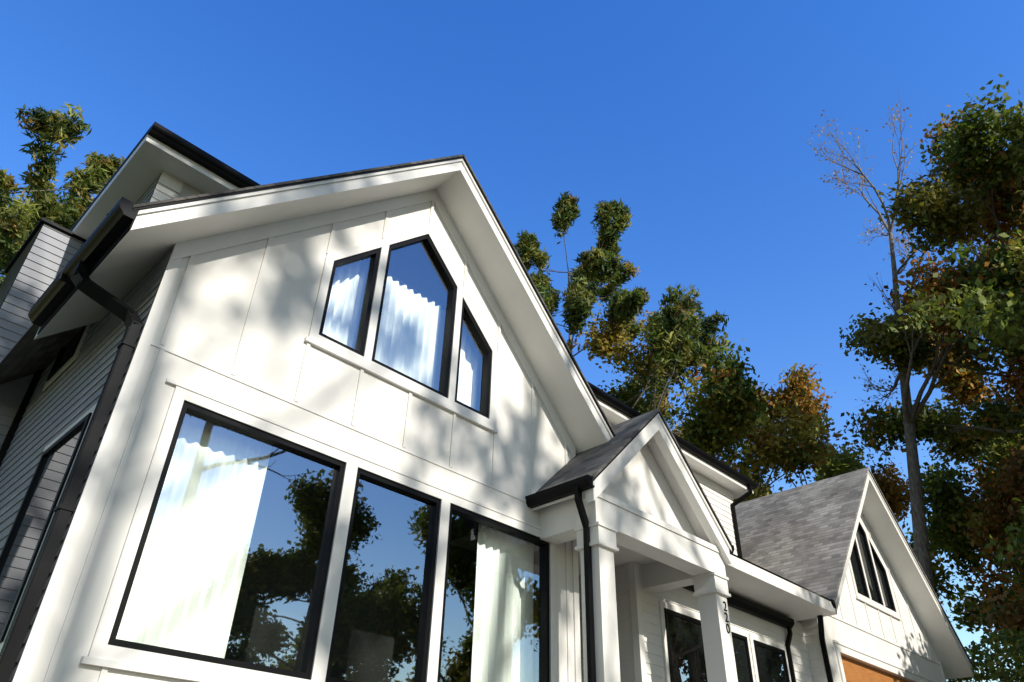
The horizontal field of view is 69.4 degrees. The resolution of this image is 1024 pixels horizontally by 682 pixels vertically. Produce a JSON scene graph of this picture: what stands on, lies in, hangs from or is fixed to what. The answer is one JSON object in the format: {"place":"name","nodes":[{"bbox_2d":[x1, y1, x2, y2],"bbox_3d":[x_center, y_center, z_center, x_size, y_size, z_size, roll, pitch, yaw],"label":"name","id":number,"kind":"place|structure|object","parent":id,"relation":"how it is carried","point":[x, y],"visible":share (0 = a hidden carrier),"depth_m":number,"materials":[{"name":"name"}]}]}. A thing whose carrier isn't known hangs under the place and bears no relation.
{"place":"outdoors","nodes":[
{"label":"outdoors","id":0,"kind":"place"},
{"bbox_2d":[29,185,943,681],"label":"house walls","id":1,"kind":"structure","parent":0,"point":[243,311],"depth_m":8.64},
{"bbox_2d":[0,174,827,681],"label":"house siding","id":2,"kind":"object","parent":1,"relation":"attached to","point":[67,398],"depth_m":10.17,"materials":[{"name":"white wood"}]},
{"bbox_2d":[0,134,973,681],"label":"house trim","id":3,"kind":"structure","parent":1,"relation":"attached to","point":[670,556],"depth_m":9.91,"materials":[{"name":"white wood"}]},
{"bbox_2d":[735,467,973,666],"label":"garage roof","id":4,"kind":"structure","parent":1,"relation":"on","point":[801,535],"depth_m":18.04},
{"bbox_2d":[0,74,1023,681],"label":"tree","id":5,"kind":"object","parent":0,"point":[958,520],"depth_m":30.99,"materials":[{"name":"green plant"}]},
{"bbox_2d":[0,0,1023,681],"label":"sky","id":6,"kind":"structure","parent":0,"point":[694,114],"materials":[{"name":"blue"}]},
{"bbox_2d":[947,627,1023,681],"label":"tree","id":7,"kind":"object","parent":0,"point":[993,672],"depth_m":19.46,"materials":[{"name":"green plant"}]},
{"label":"ground","id":8,"kind":"structure","parent":0,"visible":0},
{"bbox_2d":[0,122,973,681],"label":"house trim","id":9,"kind":"structure","parent":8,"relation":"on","point":[96,248],"depth_m":8.13,"materials":[{"name":"black metal"}]},
{"bbox_2d":[116,260,533,681],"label":"curtains","id":10,"kind":"object","parent":9,"relation":"attached to","point":[184,591],"visible":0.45,"depth_m":7.48,"materials":[{"name":"white fabric"}]},
{"bbox_2d":[178,182,483,411],"bbox_3d":[-2.890,0.361,11.396,4.379,3.990,6.000,-28,-44,36],"label":"interior","id":11,"kind":"object","parent":9,"relation":"in","point":[414,266],"depth_m":11.70,"materials":[{"name":"blue"}]},
{"bbox_2d":[224,445,540,681],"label":"window glass","id":12,"kind":"object","parent":9,"relation":"attached to","point":[378,630],"visible":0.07,"depth_m":9.73,"materials":[{"name":"clear glass"}]},
{"bbox_2d":[0,154,827,598],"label":"house roof","id":13,"kind":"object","parent":9,"relation":"attached to","point":[28,354],"visible":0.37,"depth_m":9.94,"materials":[{"name":"black"}]},
{"bbox_2d":[0,329,890,681],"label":"window","id":14,"kind":"structure","parent":9,"relation":"attached to","point":[688,655],"depth_m":9.44,"materials":[{"name":"glass"}]},
{"bbox_2d":[723,601,729,632],"bbox_3d":[3.113,4.010,10.744,0.012,0.445,0.084,-28,-44,36],"label":"house number","id":15,"kind":"object","parent":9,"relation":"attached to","point":[726,618],"visible":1,"depth_m":10.73,"materials":[{"name":"black metal"}]},
{"bbox_2d":[841,656,908,681],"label":"garage door","id":16,"kind":"structure","parent":9,"relation":"attached to","point":[855,671],"depth_m":15.96,"materials":[{"name":"brown wood"}]}
]}

